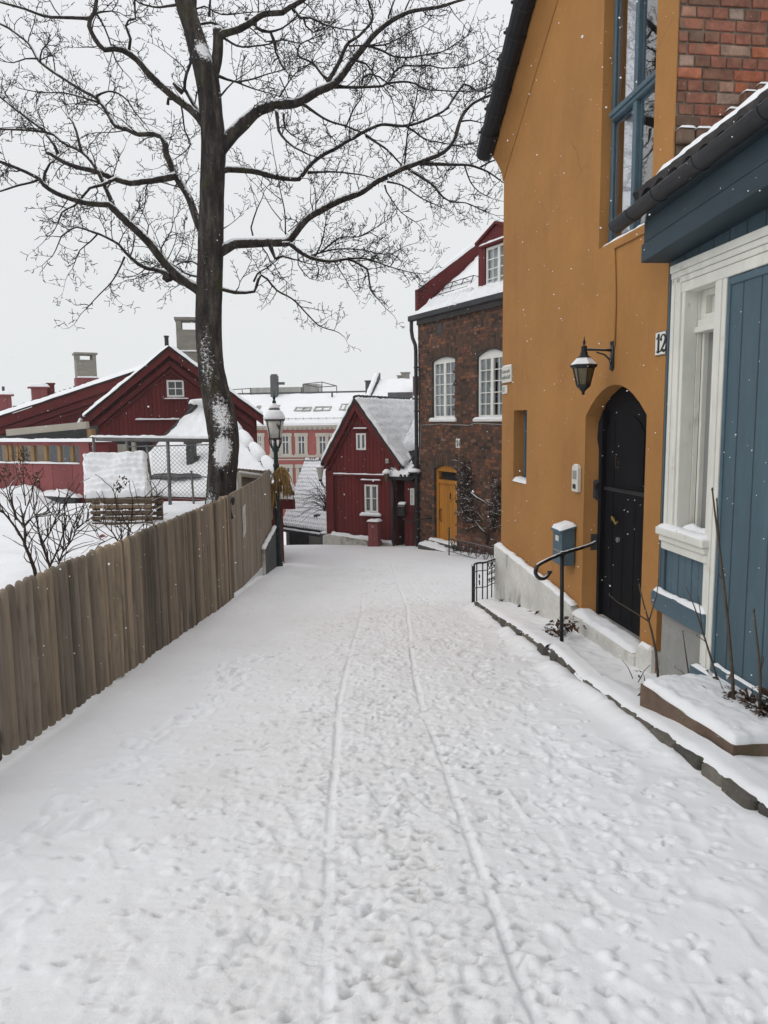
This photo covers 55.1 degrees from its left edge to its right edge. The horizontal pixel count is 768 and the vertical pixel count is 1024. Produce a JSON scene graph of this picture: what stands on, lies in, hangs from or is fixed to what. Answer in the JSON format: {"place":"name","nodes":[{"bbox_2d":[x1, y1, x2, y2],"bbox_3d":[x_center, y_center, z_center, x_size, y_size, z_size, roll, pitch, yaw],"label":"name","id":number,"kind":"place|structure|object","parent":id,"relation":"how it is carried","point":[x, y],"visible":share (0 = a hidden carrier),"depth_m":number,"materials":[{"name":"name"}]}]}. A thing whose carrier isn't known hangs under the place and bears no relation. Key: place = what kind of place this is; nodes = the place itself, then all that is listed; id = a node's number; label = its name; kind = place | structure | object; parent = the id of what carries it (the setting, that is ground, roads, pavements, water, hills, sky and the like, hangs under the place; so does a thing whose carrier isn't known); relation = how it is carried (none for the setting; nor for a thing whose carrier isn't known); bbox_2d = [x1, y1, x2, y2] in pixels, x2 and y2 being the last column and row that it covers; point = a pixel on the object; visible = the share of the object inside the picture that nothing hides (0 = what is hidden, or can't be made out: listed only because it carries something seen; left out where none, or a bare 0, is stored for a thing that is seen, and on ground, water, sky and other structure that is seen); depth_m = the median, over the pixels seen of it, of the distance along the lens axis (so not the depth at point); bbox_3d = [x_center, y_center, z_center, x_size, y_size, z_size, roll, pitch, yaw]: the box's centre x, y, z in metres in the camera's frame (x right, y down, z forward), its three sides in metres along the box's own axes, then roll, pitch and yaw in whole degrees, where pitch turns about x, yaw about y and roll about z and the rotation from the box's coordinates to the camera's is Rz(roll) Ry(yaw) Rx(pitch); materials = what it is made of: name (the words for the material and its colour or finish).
{"place":"outdoors","nodes":[
{"label":"outdoors","id":0,"kind":"place"},
{"bbox_2d":[0,0,512,412],"label":"sky","id":1,"kind":"structure","parent":0,"point":[270,342],"materials":[{"name":"white"}]},
{"bbox_2d":[0,494,767,1023],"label":"ground","id":2,"kind":"structure","parent":0,"point":[362,886],"depth_m":3.54,"materials":[{"name":"white snow"}]},
{"bbox_2d":[0,445,44,505],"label":"withered weed","id":3,"kind":"object","parent":2,"relation":"on","point":[20,462],"visible":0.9,"depth_m":10.50,"materials":[{"name":"brown plant"}]},
{"bbox_2d":[0,452,90,576],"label":"bare shrub","id":4,"kind":"object","parent":2,"relation":"on","point":[25,534],"visible":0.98,"depth_m":7.61,"materials":[{"name":"brown plant"}]},
{"bbox_2d":[20,468,107,568],"bbox_3d":[-3.501,0.132,7.963,1.034,1.228,0.813,-1,7,0],"label":"bare shrub","id":5,"kind":"object","parent":2,"relation":"on","point":[69,540],"visible":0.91,"depth_m":8.00,"materials":[{"name":"brown plant"}]},
{"bbox_2d":[0,352,142,434],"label":"long barn","id":6,"kind":"structure","parent":2,"relation":"on","point":[47,404],"depth_m":27.79,"materials":[{"name":"wood"}]},
{"bbox_2d":[0,422,151,503],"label":"veranda","id":7,"kind":"object","parent":2,"relation":"on","point":[50,448],"visible":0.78,"depth_m":17.39,"materials":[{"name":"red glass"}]},
{"bbox_2d":[117,442,136,451],"bbox_3d":[-6.716,-1.588,19.011,0.750,0.420,0.070,2,8,21],"label":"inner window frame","id":8,"kind":"structure","parent":7,"relation":"in","point":[121,447],"depth_m":18.96,"materials":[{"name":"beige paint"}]},
{"bbox_2d":[0,495,233,760],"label":"picket fence","id":9,"kind":"object","parent":2,"relation":"on","point":[92,606],"visible":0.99,"depth_m":6.14,"materials":[{"name":"brown wood"}]},
{"bbox_2d":[76,474,167,553],"bbox_3d":[-3.132,0.097,8.819,1.049,1.118,0.835,-1,7,0],"label":"bare shrub","id":10,"kind":"object","parent":2,"relation":"on","point":[128,532],"visible":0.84,"depth_m":8.83,"materials":[{"name":"brown plant"}]},
{"bbox_2d":[83,450,163,526],"bbox_3d":[-4.496,-0.390,12.449,1.420,1.268,0.905,-1,7,0],"label":"pallet hut","id":11,"kind":"object","parent":2,"relation":"on","point":[128,465],"visible":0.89,"depth_m":12.20,"materials":[{"name":"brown wood"}]},
{"bbox_2d":[90,435,208,504],"bbox_3d":[-4.585,-0.706,14.771,2.543,1.695,0.101,-1,7,0],"label":"chain link fence","id":12,"kind":"object","parent":2,"relation":"on","point":[167,439],"visible":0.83,"depth_m":14.68,"materials":[{"name":"grey metal"}]},
{"bbox_2d":[133,469,184,527],"bbox_3d":[-2.996,-0.156,9.709,0.652,0.844,0.551,-1,7,0],"label":"bare shrub","id":13,"kind":"object","parent":2,"relation":"on","point":[155,501],"visible":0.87,"depth_m":9.67,"materials":[{"name":"brown plant"}]},
{"bbox_2d":[78,316,263,444],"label":"red barn","id":14,"kind":"structure","parent":2,"relation":"on","point":[177,386],"depth_m":23.61,"materials":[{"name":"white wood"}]},
{"bbox_2d":[166,380,183,396],"bbox_3d":[-6.781,-4.014,23.999,0.533,0.531,0.600,-2,7,-12],"label":"window","id":15,"kind":"structure","parent":14,"relation":"in","point":[175,388],"depth_m":23.80,"materials":[{"name":"white paint"}]},
{"bbox_2d":[146,399,294,563],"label":"hip roof shed","id":16,"kind":"structure","parent":2,"relation":"on","point":[191,421],"depth_m":17.86,"materials":[{"name":"stone"}]},
{"bbox_2d":[218,469,271,592],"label":"board gate","id":17,"kind":"structure","parent":2,"relation":"on","point":[253,498],"depth_m":12.98,"materials":[{"name":"brown wood"}]},
{"bbox_2d":[242,505,245,536],"bbox_3d":[-2.354,0.142,12.412,0.010,0.550,0.280,-1,7,0],"label":"paper notice","id":18,"kind":"object","parent":17,"relation":"attached to","point":[244,520],"visible":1,"depth_m":12.40,"materials":[{"name":"white paper"}]},
{"bbox_2d":[0,0,504,503],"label":"bare tree","id":19,"kind":"object","parent":2,"relation":"on","point":[214,248],"visible":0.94,"depth_m":12.54,"materials":[{"name":"brown plant"}]},
{"bbox_2d":[237,468,272,519],"bbox_3d":[-2.707,-0.257,15.489,0.166,1.378,1.179,3,8,27],"label":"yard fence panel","id":20,"kind":"object","parent":2,"relation":"on","point":[245,477],"visible":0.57,"depth_m":15.27,"materials":[{"name":"grey wood"}]},
{"bbox_2d":[261,525,276,574],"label":"slate wall","id":21,"kind":"structure","parent":2,"relation":"on","point":[269,559],"depth_m":14.74,"materials":[{"name":"grey stone"}]},
{"bbox_2d":[264,393,284,566],"bbox_3d":[-2.281,-0.455,15.663,0.448,4.220,0.448,-1,7,0],"label":"street lamp","id":22,"kind":"object","parent":2,"relation":"on","point":[274,418],"visible":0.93,"depth_m":15.46,"materials":[{"name":"metal"}]},
{"bbox_2d":[270,466,292,509],"bbox_3d":[-2.217,-0.483,15.538,0.629,0.960,0.423,-1,7,0],"label":"straw sheaf","id":23,"kind":"object","parent":22,"relation":"attached to","point":[282,474],"visible":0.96,"depth_m":15.46,"materials":[{"name":"yellow plant"}]},
{"bbox_2d":[233,374,364,516],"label":"apartment building","id":24,"kind":"structure","parent":2,"relation":"on","point":[310,423],"depth_m":90.46,"materials":[{"name":"pink paint"}]},
{"bbox_2d":[257,433,264,450],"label":"window","id":25,"kind":"structure","parent":24,"relation":"in","point":[260,436],"depth_m":90.50,"materials":[{"name":"beige paint"}]},
{"bbox_2d":[269,440,280,455],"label":"window","id":26,"kind":"structure","parent":24,"relation":"in","point":[271,452],"depth_m":90.34,"materials":[{"name":"beige paint"}]},
{"bbox_2d":[279,433,292,455],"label":"window","id":27,"kind":"structure","parent":24,"relation":"in","point":[285,448],"depth_m":90.04,"materials":[{"name":"beige paint"}]},
{"bbox_2d":[279,464,293,483],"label":"window","id":28,"kind":"structure","parent":24,"relation":"in","point":[289,467],"depth_m":90.30,"materials":[{"name":"beige paint"}]},
{"bbox_2d":[295,464,302,483],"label":"window","id":29,"kind":"structure","parent":24,"relation":"in","point":[298,467],"depth_m":90.15,"materials":[{"name":"beige paint"}]},
{"bbox_2d":[294,433,308,455],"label":"window","id":30,"kind":"structure","parent":24,"relation":"in","point":[301,439],"depth_m":89.68,"materials":[{"name":"beige paint"}]},
{"bbox_2d":[315,433,328,455],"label":"window","id":31,"kind":"structure","parent":24,"relation":"in","point":[322,439],"depth_m":89.25,"materials":[{"name":"beige paint"}]},
{"bbox_2d":[283,457,326,544],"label":"grey house","id":32,"kind":"structure","parent":2,"relation":"on","point":[308,529],"depth_m":27.54,"materials":[{"name":"stone"}]},
{"bbox_2d":[293,471,325,522],"bbox_3d":[-2.019,-0.068,24.720,2.216,2.958,1.953,-1,7,0],"label":"bare bush","id":33,"kind":"object","parent":2,"relation":"on","point":[323,499],"visible":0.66,"depth_m":24.73,"materials":[{"name":"grey plant"}]},
{"bbox_2d":[320,531,326,544],"bbox_3d":[-1.918,0.892,23.896,0.340,0.550,0.340,-1,7,0],"label":"post","id":34,"kind":"object","parent":2,"relation":"on","point":[322,533],"visible":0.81,"depth_m":23.78,"materials":[{"name":"stone"}]},
{"bbox_2d":[321,395,421,545],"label":"red cottage","id":35,"kind":"structure","parent":2,"relation":"on","point":[382,430],"depth_m":23.07,"materials":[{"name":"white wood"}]},
{"bbox_2d":[315,465,325,487],"bbox_3d":[-2.030,-1.130,23.577,0.341,0.733,0.304,3,8,25],"label":"corner lamp","id":36,"kind":"object","parent":35,"relation":"attached to","point":[320,469],"visible":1,"depth_m":23.49,"materials":[{"name":"glass"}]},
{"bbox_2d":[356,433,365,449],"bbox_3d":[-0.695,-2.199,22.969,0.337,0.516,0.113,3,8,25],"label":"window","id":37,"kind":"structure","parent":35,"relation":"in","point":[361,436],"depth_m":22.94,"materials":[{"name":"white paint"}]},
{"bbox_2d":[364,484,377,512],"bbox_3d":[-0.275,-0.455,23.275,0.464,0.870,0.604,3,8,25],"label":"window","id":38,"kind":"structure","parent":35,"relation":"in","point":[370,491],"depth_m":23.04,"materials":[{"name":"white paint"}]},
{"bbox_2d":[382,467,394,481],"bbox_3d":[0.145,-1.251,22.437,0.462,0.630,0.270,-8,10,-44],"label":"wall lantern","id":39,"kind":"object","parent":35,"relation":"attached to","point":[386,472],"depth_m":22.33,"materials":[{"name":"black metal"}]},
{"bbox_2d":[397,502,406,515],"bbox_3d":[0.548,-0.100,22.483,0.260,0.426,0.190,3,8,25],"label":"mailbox","id":40,"kind":"object","parent":35,"relation":"attached to","point":[401,509],"visible":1,"depth_m":22.42,"materials":[{"name":"black plastic"}]},
{"bbox_2d":[410,488,414,504],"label":"window","id":41,"kind":"structure","parent":35,"relation":"in","point":[412,490],"depth_m":22.38,"materials":[{"name":"white paint"}]},
{"bbox_2d":[366,518,381,546],"bbox_3d":[-0.289,0.631,22.683,0.410,0.850,0.311,3,8,25],"label":"utility box","id":42,"kind":"object","parent":2,"relation":"on","point":[374,532],"visible":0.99,"depth_m":22.58,"materials":[{"name":"metal"}]},
{"bbox_2d":[364,372,418,397],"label":"house","id":43,"kind":"structure","parent":2,"relation":"on","point":[402,385],"depth_m":71.90,"materials":[{"name":"stone"}]},
{"bbox_2d":[408,219,503,554],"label":"brick house","id":44,"kind":"structure","parent":2,"relation":"on","point":[458,398],"depth_m":20.07,"materials":[{"name":"brick"}]},
{"bbox_2d":[408,468,420,476],"bbox_3d":[0.915,-1.182,22.024,0.396,0.245,0.396,-3,8,-20],"label":"porch lamp","id":45,"kind":"object","parent":44,"relation":"attached to","point":[414,471],"visible":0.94,"depth_m":21.90,"materials":[{"name":"metal"}]},
{"bbox_2d":[429,357,456,421],"bbox_3d":[1.703,-3.426,20.602,0.232,1.781,1.396,-4,8,-28],"label":"window","id":46,"kind":"structure","parent":44,"relation":"in","point":[444,377],"depth_m":20.65,"materials":[{"name":"white paint"}]},
{"bbox_2d":[436,465,456,542],"bbox_3d":[2.020,-0.230,21.057,0.555,2.240,1.170,-4,8,-27],"label":"door","id":47,"kind":"structure","parent":44,"relation":"in","point":[446,492],"depth_m":21.06,"materials":[{"name":"yellow wood"}]},
{"bbox_2d":[456,439,459,447],"bbox_3d":[2.019,-1.875,20.069,0.015,0.250,0.211,-4,8,-27],"label":"house number","id":48,"kind":"object","parent":44,"relation":"attached to","point":[457,443],"visible":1,"depth_m":20.06,"materials":[{"name":"white ceramic"}]},
{"bbox_2d":[450,454,501,544],"bbox_3d":[2.478,-0.341,19.218,0.199,2.348,2.543,-4,8,-27],"label":"wall creeper","id":49,"kind":"object","parent":44,"relation":"attached to","point":[493,507],"depth_m":19.55,"materials":[{"name":"brown plant"}]},
{"bbox_2d":[473,349,502,421],"bbox_3d":[2.945,-3.218,18.758,0.718,1.801,1.394,-4,8,-27],"label":"window","id":50,"kind":"structure","parent":44,"relation":"in","point":[492,359],"depth_m":18.77,"materials":[{"name":"white paint"}]},
{"bbox_2d":[486,243,502,283],"bbox_3d":[3.160,-6.198,18.646,0.614,1.085,1.093,-4,8,-27],"label":"window","id":51,"kind":"structure","parent":44,"relation":"in","point":[496,253],"depth_m":18.74,"materials":[{"name":"white paint"}]},
{"bbox_2d":[448,528,493,560],"bbox_3d":[2.203,0.949,18.221,0.060,0.890,2.246,-4,8,-27],"label":"railing","id":52,"kind":"object","parent":2,"relation":"on","point":[449,542],"visible":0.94,"depth_m":18.44,"materials":[{"name":"black metal"}]},
{"bbox_2d":[471,558,494,602],"bbox_3d":[1.501,1.025,11.116,0.154,0.597,0.950,4,9,34],"label":"iron railing","id":53,"kind":"object","parent":2,"relation":"on","point":[491,561],"visible":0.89,"depth_m":11.00,"materials":[{"name":"black metal"}]},
{"bbox_2d":[476,0,767,673],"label":"ochre house","id":54,"kind":"structure","parent":2,"relation":"on","point":[709,56],"depth_m":7.80,"materials":[{"name":"paint"}]},
{"bbox_2d":[502,385,507,393],"bbox_3d":[1.773,-1.794,10.792,0.022,0.125,0.238,-2,7,-7],"label":"notice plate","id":55,"kind":"object","parent":54,"relation":"attached to","point":[504,389],"visible":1,"depth_m":10.74,"materials":[{"name":"beige plastic"}]},
{"bbox_2d":[502,364,512,382],"bbox_3d":[1.782,-1.999,10.648,0.036,0.251,0.451,-2,7,-7],"label":"street sign","id":56,"kind":"object","parent":54,"relation":"attached to","point":[507,373],"visible":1,"depth_m":10.58,"materials":[{"name":"beige plastic"}]},
{"bbox_2d":[512,410,526,483],"bbox_3d":[1.971,-0.913,10.224,0.228,0.995,0.580,-2,7,-7],"label":"window","id":57,"kind":"structure","parent":54,"relation":"in","point":[521,479],"depth_m":10.45,"materials":[{"name":"blue paint"}]},
{"bbox_2d":[551,520,576,565],"bbox_3d":[2.056,0.348,8.431,0.201,0.493,0.310,-2,7,-7],"label":"mailbox","id":58,"kind":"object","parent":54,"relation":"attached to","point":[564,535],"visible":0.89,"depth_m":8.31,"materials":[{"name":"blue paint"}]},
{"bbox_2d":[533,534,596,641],"bbox_3d":[1.929,0.855,7.672,0.108,1.097,1.403,5,9,39],"label":"iron handrail","id":59,"kind":"object","parent":54,"relation":"attached to","point":[592,545],"visible":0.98,"depth_m":7.53,"materials":[{"name":"black metal"}]},
{"bbox_2d":[572,464,580,491],"bbox_3d":[2.135,-0.379,8.177,0.053,0.308,0.167,-2,7,-7],"label":"intercom","id":60,"kind":"object","parent":54,"relation":"attached to","point":[576,477],"visible":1,"depth_m":8.12,"materials":[{"name":"beige plastic"}]},
{"bbox_2d":[570,336,614,394],"bbox_3d":[2.054,-1.433,7.220,0.428,0.564,0.265,-2,7,-7],"label":"wall lantern","id":61,"kind":"object","parent":54,"relation":"attached to","point":[583,365],"depth_m":7.17,"materials":[{"name":"black metal"}]},
{"bbox_2d":[593,387,646,636],"bbox_3d":[2.402,-0.069,7.388,0.195,2.470,1.358,-2,7,-7],"label":"door","id":62,"kind":"structure","parent":54,"relation":"in","point":[616,488],"depth_m":7.43,"materials":[{"name":"black paint"}]},
{"bbox_2d":[603,0,657,246],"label":"window","id":63,"kind":"structure","parent":54,"relation":"in","point":[632,110],"depth_m":7.08,"materials":[{"name":"blue paint"}]},
{"bbox_2d":[655,330,666,355],"bbox_3d":[2.367,-1.441,6.287,0.015,0.205,0.197,-2,7,-7],"label":"house number","id":64,"kind":"object","parent":54,"relation":"attached to","point":[661,343],"visible":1,"depth_m":6.27,"materials":[{"name":"white metal"}]},
{"bbox_2d":[609,579,659,676],"bbox_3d":[2.016,0.960,5.920,0.434,0.857,0.024,-1,7,0],"label":"bare sapling","id":65,"kind":"object","parent":2,"relation":"on","point":[655,650],"visible":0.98,"depth_m":5.90,"materials":[{"name":"brown plant"}]},
{"bbox_2d":[608,83,767,704],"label":"blue house","id":66,"kind":"structure","parent":2,"relation":"on","point":[705,235],"depth_m":5.33,"materials":[{"name":"paint"}]},
{"bbox_2d":[689,286,714,527],"bbox_3d":[2.542,-0.814,5.730,0.153,1.980,0.498,-1,7,-5],"label":"window","id":67,"kind":"structure","parent":66,"relation":"in","point":[706,298],"depth_m":5.92,"materials":[{"name":"white paint"}]},
{"bbox_2d":[2,0,765,929],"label":"falling snow","id":68,"kind":"structure","parent":0,"point":[330,364],"depth_m":3.84,"materials":[{"name":"white snow"}]},
{"bbox_2d":[492,600,767,778],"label":"pavement","id":69,"kind":"structure","parent":0,"point":[600,660],"depth_m":7.15,"materials":[{"name":"white snow"}]},
{"bbox_2d":[474,599,562,655],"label":"stone kerb","id":70,"kind":"structure","parent":69,"relation":"on","point":[540,640],"depth_m":8.37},
{"bbox_2d":[544,616,586,636],"bbox_3d":[1.912,1.230,7.966,0.362,0.312,0.657,-3,7,-15],"label":"withered plant","id":71,"kind":"object","parent":69,"relation":"on","point":[566,627],"visible":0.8,"depth_m":7.88,"materials":[{"name":"brown plant"}]},
{"bbox_2d":[548,642,600,681],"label":"stone kerb","id":72,"kind":"structure","parent":69,"relation":"on","point":[563,654],"depth_m":6.76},
{"bbox_2d":[622,660,649,695],"bbox_3d":[2.052,1.315,5.832,0.222,0.294,0.880,1,7,10],"label":"withered plant","id":73,"kind":"object","parent":69,"relation":"on","point":[640,677],"visible":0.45,"depth_m":6.14,"materials":[{"name":"brown plant"}]},
{"bbox_2d":[584,676,767,817],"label":"stone kerb","id":74,"kind":"structure","parent":69,"relation":"on","point":[741,784],"depth_m":4.33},
{"bbox_2d":[640,673,767,756],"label":"stone planter","id":75,"kind":"object","parent":69,"relation":"on","point":[707,711],"visible":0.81,"depth_m":4.75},
{"bbox_2d":[675,631,688,673],"bbox_3d":[2.276,1.115,5.587,0.132,0.452,0.014,-1,7,0],"label":"bare sapling","id":76,"kind":"object","parent":75,"relation":"in","point":[685,655],"visible":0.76,"depth_m":5.58,"materials":[{"name":"brown plant"}]},
{"bbox_2d":[686,586,718,679],"bbox_3d":[2.306,0.910,5.309,0.284,0.766,0.018,-1,7,0],"label":"bare sapling","id":77,"kind":"object","parent":75,"relation":"in","point":[712,663],"visible":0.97,"depth_m":5.30,"materials":[{"name":"brown plant"}]},
{"bbox_2d":[703,670,741,701],"bbox_3d":[2.378,1.249,5.187,0.358,0.258,0.841,1,7,12],"label":"withered plant","id":78,"kind":"object","parent":75,"relation":"in","point":[728,676],"visible":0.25,"depth_m":5.06,"materials":[{"name":"brown plant"}]},
{"bbox_2d":[711,487,735,699],"bbox_3d":[2.231,0.577,4.833,0.228,1.484,0.024,-1,7,0],"label":"bare sapling","id":79,"kind":"object","parent":75,"relation":"in","point":[727,616],"visible":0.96,"depth_m":4.83,"materials":[{"name":"brown plant"}]},
{"bbox_2d":[727,686,767,716],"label":"withered plant","id":80,"kind":"object","parent":75,"relation":"in","point":[750,699],"visible":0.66,"depth_m":4.76,"materials":[{"name":"brown plant"}]},
{"bbox_2d":[753,608,763,708],"bbox_3d":[2.361,0.940,4.658,0.090,0.677,0.020,-1,7,0],"label":"bare sapling","id":81,"kind":"object","parent":75,"relation":"in","point":[760,665],"visible":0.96,"depth_m":4.66,"materials":[{"name":"brown plant"}]}
]}

